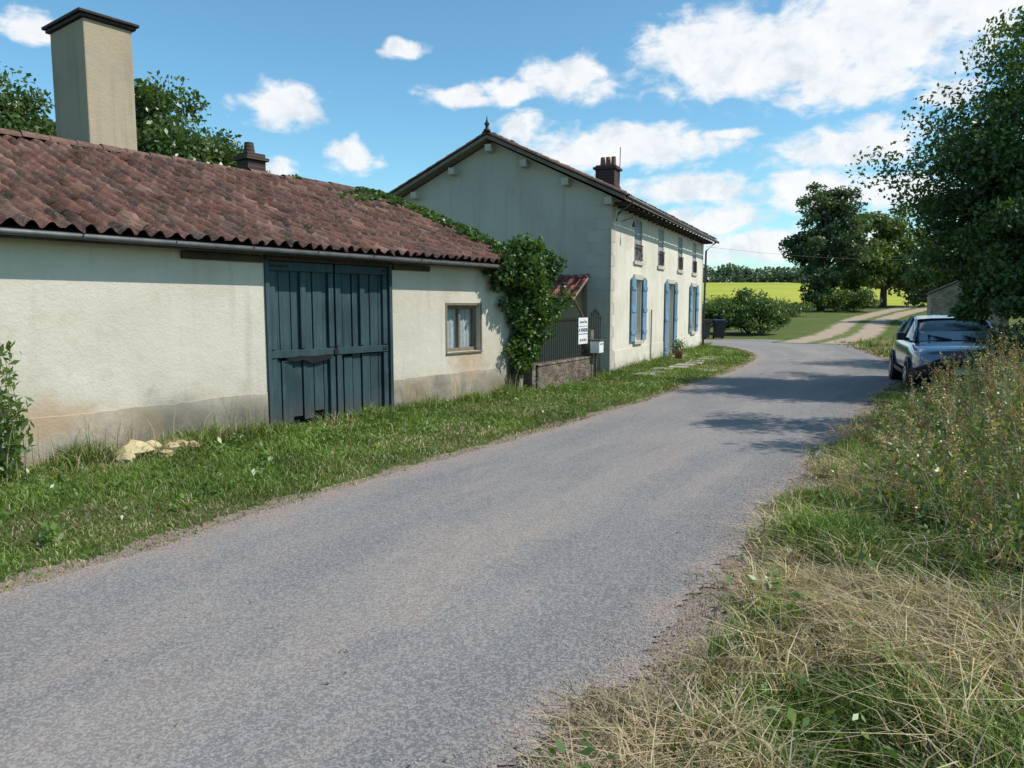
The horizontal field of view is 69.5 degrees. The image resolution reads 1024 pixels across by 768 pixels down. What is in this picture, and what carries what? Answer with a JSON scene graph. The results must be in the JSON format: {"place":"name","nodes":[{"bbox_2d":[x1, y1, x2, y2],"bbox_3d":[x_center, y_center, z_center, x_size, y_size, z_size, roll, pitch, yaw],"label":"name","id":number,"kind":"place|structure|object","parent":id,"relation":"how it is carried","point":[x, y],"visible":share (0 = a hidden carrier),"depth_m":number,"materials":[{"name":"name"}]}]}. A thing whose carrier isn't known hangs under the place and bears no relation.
{"place":"outdoors","nodes":[
{"label":"outdoors","id":0,"kind":"place"},
{"bbox_2d":[391,135,484,192],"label":"roof tiles","id":1,"kind":"object","parent":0,"point":[438,163],"visible":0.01,"depth_m":19.88,"materials":[{"name":"brown tile"}]},
{"bbox_2d":[0,339,901,767],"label":"road","id":2,"kind":"structure","parent":0,"point":[242,663],"depth_m":4.28,"materials":[{"name":"grey asphalt"}]},
{"bbox_2d":[0,389,884,767],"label":"gravel","id":3,"kind":"structure","parent":2,"relation":"on","point":[858,409],"depth_m":4.10,"materials":[{"name":"grey gravel"}]},
{"bbox_2d":[889,315,997,389],"bbox_3d":[9.227,-0.690,15.647,2.120,1.545,4.163,2,6,21],"label":"parked car","id":4,"kind":"object","parent":2,"relation":"on","point":[920,339],"visible":0.55,"depth_m":14.81,"materials":[{"name":"paint"}]},
{"bbox_2d":[84,370,874,766],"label":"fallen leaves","id":5,"kind":"object","parent":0,"point":[402,654],"visible":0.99,"depth_m":3.83,"materials":[{"name":"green plant"}]},
{"bbox_2d":[483,117,490,131],"bbox_3d":[-0.652,-6.756,19.191,0.190,0.420,0.200,0,6,0],"label":"roof finial","id":6,"kind":"object","parent":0,"point":[486,124],"visible":1,"depth_m":19.15,"materials":[{"name":"grey metal"}]},
{"bbox_2d":[0,285,1023,767],"bbox_3d":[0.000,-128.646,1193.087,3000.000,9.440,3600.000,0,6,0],"label":"ground","id":7,"kind":"structure","parent":0,"point":[810,323],"depth_m":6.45,"materials":[{"name":"green plant"}]},
{"bbox_2d":[0,340,35,481],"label":"wall side weed","id":8,"kind":"object","parent":7,"relation":"on","point":[13,449],"depth_m":7.20,"materials":[{"name":"green plant"}]},
{"bbox_2d":[0,61,56,136],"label":"oak tree","id":9,"kind":"object","parent":7,"relation":"on","point":[15,109],"visible":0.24,"depth_m":27.55,"materials":[{"name":"green plant"}]},
{"bbox_2d":[116,453,136,462],"bbox_3d":[-4.228,0.803,8.076,0.206,0.100,0.165,0,6,0],"label":"limestone rock","id":10,"kind":"object","parent":7,"relation":"on","point":[127,457],"visible":0.9,"depth_m":8.02,"materials":[{"name":"beige stone"}]},
{"bbox_2d":[116,439,155,457],"bbox_3d":[-4.252,0.759,8.251,0.365,0.260,0.377,3,7,26],"label":"limestone rock","id":11,"kind":"object","parent":7,"relation":"on","point":[130,446],"visible":0.7,"depth_m":8.21,"materials":[{"name":"beige stone"}]},
{"bbox_2d":[145,440,161,455],"bbox_3d":[-4.124,0.756,8.443,0.196,0.241,0.198,-5,8,-41],"label":"limestone rock","id":12,"kind":"object","parent":7,"relation":"on","point":[153,443],"visible":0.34,"depth_m":8.40,"materials":[{"name":"beige stone"}]},
{"bbox_2d":[51,70,270,172],"bbox_3d":[-14.548,-6.727,29.635,10.062,10.788,8.284,0,6,0],"label":"oak tree","id":13,"kind":"object","parent":7,"relation":"on","point":[156,123],"visible":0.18,"depth_m":27.44,"materials":[{"name":"green plant"}]},
{"bbox_2d":[159,449,172,457],"bbox_3d":[-3.924,0.791,8.367,0.139,0.102,0.133,0,6,0],"label":"limestone rock","id":14,"kind":"object","parent":7,"relation":"on","point":[164,452],"visible":0.69,"depth_m":8.33,"materials":[{"name":"beige stone"}]},
{"bbox_2d":[162,442,179,452],"bbox_3d":[-3.929,0.759,8.518,0.175,0.182,0.162,5,8,40],"label":"limestone rock","id":15,"kind":"object","parent":7,"relation":"on","point":[173,447],"visible":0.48,"depth_m":8.47,"materials":[{"name":"beige stone"}]},
{"bbox_2d":[166,440,187,448],"bbox_3d":[-3.956,0.744,8.728,0.274,0.176,0.202,0,6,0],"label":"limestone rock","id":16,"kind":"object","parent":7,"relation":"on","point":[180,442],"visible":0.32,"depth_m":8.65,"materials":[{"name":"beige stone"}]},
{"bbox_2d":[188,440,200,449],"bbox_3d":[-3.789,0.736,8.795,0.198,0.134,0.140,0,6,0],"label":"limestone rock","id":17,"kind":"object","parent":7,"relation":"on","point":[197,443],"visible":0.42,"depth_m":8.76,"materials":[{"name":"beige stone"}]},
{"bbox_2d":[0,7,522,471],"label":"barn","id":18,"kind":"structure","parent":7,"relation":"on","point":[156,289],"depth_m":9.96,"materials":[{"name":"paint"}]},
{"bbox_2d":[269,261,336,426],"bbox_3d":[-2.940,-0.550,10.355,0.103,2.275,1.075,5,8,37],"label":"door leaf left","id":19,"kind":"structure","parent":18,"relation":"in","point":[294,324],"depth_m":10.33,"materials":[{"name":"paint"}]},
{"bbox_2d":[269,260,384,426],"bbox_3d":[-2.742,-0.610,10.857,0.150,2.340,2.200,5,8,37],"label":"door interior","id":20,"kind":"structure","parent":18,"relation":"in","point":[299,419],"depth_m":10.65,"materials":[{"name":"black"}]},
{"bbox_2d":[331,265,388,417],"bbox_3d":[-2.287,-0.642,11.206,0.097,2.269,1.022,5,8,37],"label":"door leaf right","id":21,"kind":"structure","parent":18,"relation":"in","point":[367,315],"depth_m":11.17,"materials":[{"name":"paint"}]},
{"bbox_2d":[447,305,475,351],"bbox_3d":[-0.955,-0.992,13.095,0.062,0.810,0.910,5,8,37],"label":"window frame","id":22,"kind":"structure","parent":18,"relation":"in","point":[473,307],"depth_m":13.17,"materials":[{"name":"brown wood"}]},
{"bbox_2d":[0,369,528,482],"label":"wall foot weeds","id":23,"kind":"object","parent":7,"relation":"on","point":[76,455],"depth_m":8.92,"materials":[{"name":"green plant"}]},
{"bbox_2d":[289,174,575,388],"bbox_3d":[-1.468,-2.027,14.913,5.497,4.314,2.578,3,7,23],"label":"ivy","id":24,"kind":"object","parent":7,"relation":"on","point":[526,277],"visible":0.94,"depth_m":14.04,"materials":[{"name":"green plant"}]},
{"bbox_2d":[0,339,902,767],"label":"road shoulder","id":25,"kind":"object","parent":7,"relation":"on","point":[22,581],"visible":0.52,"depth_m":4.21},
{"bbox_2d":[402,142,611,371],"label":"gable wall","id":26,"kind":"structure","parent":7,"relation":"on","point":[500,194],"depth_m":19.28,"materials":[{"name":"beige paint"}]},
{"bbox_2d":[410,144,613,204],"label":"purlin ends","id":27,"kind":"object","parent":26,"relation":"attached to","point":[523,163],"visible":0.91,"depth_m":19.10,"materials":[{"name":"wood"}]},
{"bbox_2d":[548,275,589,317],"bbox_3d":[0.858,-1.513,18.693,1.915,2.495,1.284,3,7,24],"label":"porch timber","id":28,"kind":"object","parent":26,"relation":"attached to","point":[584,313],"visible":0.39,"depth_m":18.73,"materials":[{"name":"wood"}]},
{"bbox_2d":[546,274,589,297],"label":"porch roof tiles","id":29,"kind":"object","parent":28,"relation":"on","point":[574,282],"visible":0.34,"depth_m":18.46,"materials":[{"name":"red tile"}]},
{"bbox_2d":[0,375,1023,767],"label":"broadleaf weeds","id":30,"kind":"object","parent":7,"relation":"on","point":[50,531],"visible":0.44,"depth_m":5.40,"materials":[{"name":"green plant"}]},
{"bbox_2d":[523,308,600,391],"bbox_3d":[1.241,-0.822,16.354,0.315,1.710,4.021,3,7,27],"label":"iron railing fence","id":31,"kind":"object","parent":7,"relation":"on","point":[577,367],"visible":0.57,"depth_m":16.02,"materials":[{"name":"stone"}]},
{"bbox_2d":[578,318,587,343],"bbox_3d":[1.636,-1.224,16.979,0.021,0.600,0.560,3,7,27],"label":"for sale sign","id":32,"kind":"object","parent":31,"relation":"attached to","point":[582,330],"visible":1,"depth_m":16.96,"materials":[{"name":"white paint"}]},
{"bbox_2d":[590,339,604,376],"bbox_3d":[1.990,-0.566,17.270,0.255,0.950,0.320,3,7,27],"label":"mailbox","id":33,"kind":"object","parent":7,"relation":"on","point":[596,346],"visible":0.97,"depth_m":17.15,"materials":[{"name":"white paint"}]},
{"bbox_2d":[610,196,703,370],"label":"front wall","id":34,"kind":"structure","parent":7,"relation":"on","point":[625,269],"depth_m":22.43,"materials":[{"name":"beige paint"}]},
{"bbox_2d":[587,202,615,372],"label":"corner quoins","id":35,"kind":"object","parent":34,"relation":"attached to","point":[603,234],"visible":0.94,"depth_m":18.62,"materials":[{"name":"stone"}]},
{"bbox_2d":[650,310,651,358],"bbox_3d":[4.218,-1.501,22.376,0.035,1.500,0.040,0,6,0],"label":"service conduit","id":36,"kind":"object","parent":34,"relation":"attached to","point":[651,335],"visible":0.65,"depth_m":22.38,"materials":[{"name":"grey plastic"}]},
{"bbox_2d":[635,280,669,347],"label":"window frames","id":37,"kind":"structure","parent":34,"relation":"attached to","point":[668,313],"depth_m":25.12,"materials":[{"name":"wood"}]},
{"bbox_2d":[614,334,701,369],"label":"front plinth","id":38,"kind":"structure","parent":34,"relation":"attached to","point":[629,355],"depth_m":21.69,"materials":[{"name":"beige paint"}]},
{"bbox_2d":[612,201,712,243],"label":"eave rafters","id":39,"kind":"object","parent":34,"relation":"attached to","point":[646,215],"visible":0.97,"depth_m":21.98,"materials":[{"name":"brown wood"}]},
{"bbox_2d":[630,276,699,355],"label":"shutters","id":40,"kind":"object","parent":34,"relation":"attached to","point":[634,309],"visible":0.97,"depth_m":24.04,"materials":[{"name":"paint"}]},
{"bbox_2d":[634,220,695,272],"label":"shutters","id":41,"kind":"object","parent":34,"relation":"attached to","point":[637,239],"visible":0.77,"depth_m":23.13,"materials":[{"name":"grey paint"}]},
{"bbox_2d":[633,261,696,344],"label":"window surrounds","id":42,"kind":"object","parent":34,"relation":"attached to","point":[641,277],"visible":0.98,"depth_m":22.88,"materials":[{"name":"beige stone"}]},
{"bbox_2d":[635,244,696,272],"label":"window railings","id":43,"kind":"object","parent":34,"relation":"attached to","point":[661,254],"depth_m":23.35,"materials":[{"name":"black metal"}]},
{"bbox_2d":[615,195,719,343],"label":"gutters","id":44,"kind":"object","parent":34,"relation":"attached to","point":[633,199],"visible":0.98,"depth_m":24.25,"materials":[{"name":"metal"}]},
{"bbox_2d":[635,356,716,375],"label":"paving slabs","id":45,"kind":"structure","parent":7,"relation":"on","point":[687,365],"depth_m":20.72,"materials":[{"name":"stone"}]},
{"bbox_2d":[668,335,690,358],"bbox_3d":[5.385,-1.174,23.691,0.786,0.808,0.724,0,6,0],"label":"potted plant","id":46,"kind":"object","parent":7,"relation":"on","point":[678,352],"visible":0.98,"depth_m":23.66,"materials":[{"name":"green plant"}]},
{"bbox_2d":[701,319,711,338],"bbox_3d":[9.894,-2.830,38.242,0.620,1.020,0.817,-1,6,-11],"label":"wheelie bin","id":47,"kind":"object","parent":7,"relation":"on","point":[707,326],"visible":0.33,"depth_m":37.92,"materials":[{"name":"plastic"}]},
{"bbox_2d":[712,319,726,338],"bbox_3d":[10.753,-2.840,38.342,0.620,1.020,0.817,1,6,6],"label":"wheelie bin","id":48,"kind":"object","parent":7,"relation":"on","point":[719,325],"visible":1,"depth_m":38.03,"materials":[{"name":"plastic"}]},
{"bbox_2d":[702,298,745,328],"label":"hedge bush","id":49,"kind":"object","parent":7,"relation":"on","point":[712,308],"visible":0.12,"depth_m":41.91,"materials":[{"name":"green plant"}]},
{"bbox_2d":[437,405,1023,767],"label":"dry grass tufts","id":50,"kind":"object","parent":7,"relation":"on","point":[893,634],"visible":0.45,"depth_m":3.51,"materials":[{"name":"beige plant"}]},
{"bbox_2d":[709,287,791,333],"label":"hedge bush","id":51,"kind":"object","parent":7,"relation":"on","point":[763,314],"visible":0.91,"depth_m":41.42,"materials":[{"name":"green plant"}]},
{"bbox_2d":[489,333,1023,767],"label":"roadside grass","id":52,"kind":"structure","parent":7,"relation":"on","point":[882,349],"depth_m":3.10,"materials":[{"name":"green plant"}]},
{"bbox_2d":[702,293,815,316],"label":"hedge bush","id":53,"kind":"object","parent":7,"relation":"on","point":[789,306],"visible":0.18,"depth_m":59.42,"materials":[{"name":"green plant"}]},
{"bbox_2d":[703,262,932,283],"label":"distant tree line","id":54,"kind":"object","parent":7,"relation":"on","point":[732,273],"visible":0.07,"depth_m":256.29,"materials":[{"name":"green plant"}]},
{"bbox_2d":[778,181,873,310],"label":"tree","id":55,"kind":"object","parent":7,"relation":"on","point":[834,236],"visible":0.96,"depth_m":65.94,"materials":[{"name":"green plant"}]},
{"bbox_2d":[799,286,882,311],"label":"hedge bush","id":56,"kind":"object","parent":7,"relation":"on","point":[858,300],"visible":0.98,"depth_m":65.39,"materials":[{"name":"green plant"}]},
{"bbox_2d":[826,204,935,306],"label":"tree","id":57,"kind":"object","parent":7,"relation":"on","point":[884,242],"visible":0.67,"depth_m":71.04,"materials":[{"name":"green plant"}]},
{"bbox_2d":[845,5,1023,323],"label":"hedgerow tree","id":58,"kind":"object","parent":7,"relation":"on","point":[988,166],"visible":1,"depth_m":13.54,"materials":[{"name":"green plant"}]},
{"bbox_2d":[853,326,1023,591],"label":"tall weeds","id":59,"kind":"object","parent":7,"relation":"on","point":[1012,393],"visible":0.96,"depth_m":6.22,"materials":[{"name":"green plant"}]},
{"bbox_2d":[901,218,998,306],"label":"tree","id":60,"kind":"object","parent":7,"relation":"on","point":[915,281],"visible":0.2,"depth_m":51.67,"materials":[{"name":"green plant"}]},
{"bbox_2d":[926,277,1008,336],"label":"stone shed","id":61,"kind":"structure","parent":7,"relation":"on","point":[940,300],"depth_m":26.23,"materials":[{"name":"stone"}]},
{"bbox_2d":[971,318,1023,388],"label":"roadside shrub","id":62,"kind":"object","parent":7,"relation":"on","point":[1009,333],"visible":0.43,"depth_m":12.45,"materials":[{"name":"green plant"}]},
{"bbox_2d":[0,0,1023,282],"label":"sky","id":63,"kind":"structure","parent":0,"point":[721,114],"materials":[{"name":"blue"}]},
{"bbox_2d":[488,134,716,239],"bbox_3d":[3.848,-6.196,24.580,3.839,1.879,13.417,3,7,24],"label":"roof tiles front","id":64,"kind":"object","parent":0,"point":[626,194],"visible":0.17,"depth_m":19.11,"materials":[{"name":"brown tile"}]},
{"bbox_2d":[712,247,905,259],"bbox_3d":[26.433,-8.737,45.488,48.822,3.156,0.009,-5,8,-40],"label":"overhead cable","id":65,"kind":"object","parent":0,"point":[825,257],"visible":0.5,"depth_m":37.58,"materials":[{"name":"metal"}]},
{"bbox_2d":[702,283,927,305],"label":"crop field","id":66,"kind":"structure","parent":0,"point":[791,292],"depth_m":120.96,"materials":[{"name":"yellow plant"}]},
{"bbox_2d":[776,306,926,343],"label":"dirt track","id":67,"kind":"structure","parent":0,"point":[872,325],"depth_m":47.99,"materials":[{"name":"beige gravel"}]},
{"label":"rear walls","id":68,"kind":"object","parent":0,"visible":0},
{"bbox_2d":[396,138,706,238],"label":"roof deck","id":69,"kind":"structure","parent":68,"relation":"on","point":[442,169],"depth_m":20.14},
{"bbox_2d":[389,132,626,193],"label":"verge tiles","id":70,"kind":"object","parent":69,"relation":"attached to","point":[535,153],"visible":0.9,"depth_m":18.86,"materials":[{"name":"brown tile"}]},
{"bbox_2d":[394,134,625,199],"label":"barge boards","id":71,"kind":"object","parent":69,"relation":"attached to","point":[473,144],"visible":0.82,"depth_m":18.97,"materials":[{"name":"brown wood"}]},
{"bbox_2d":[593,164,622,198],"bbox_3d":[2.765,-5.678,21.359,0.690,1.220,0.670,3,7,24],"label":"brick chimney","id":72,"kind":"object","parent":69,"relation":"on","point":[608,173],"visible":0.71,"depth_m":21.07,"materials":[{"name":"brown brick"}]},
{"bbox_2d":[600,156,615,164],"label":"chimney pots","id":73,"kind":"object","parent":72,"relation":"on","point":[611,160],"visible":0.66,"depth_m":21.24,"materials":[{"name":"ceramic"}]}
]}

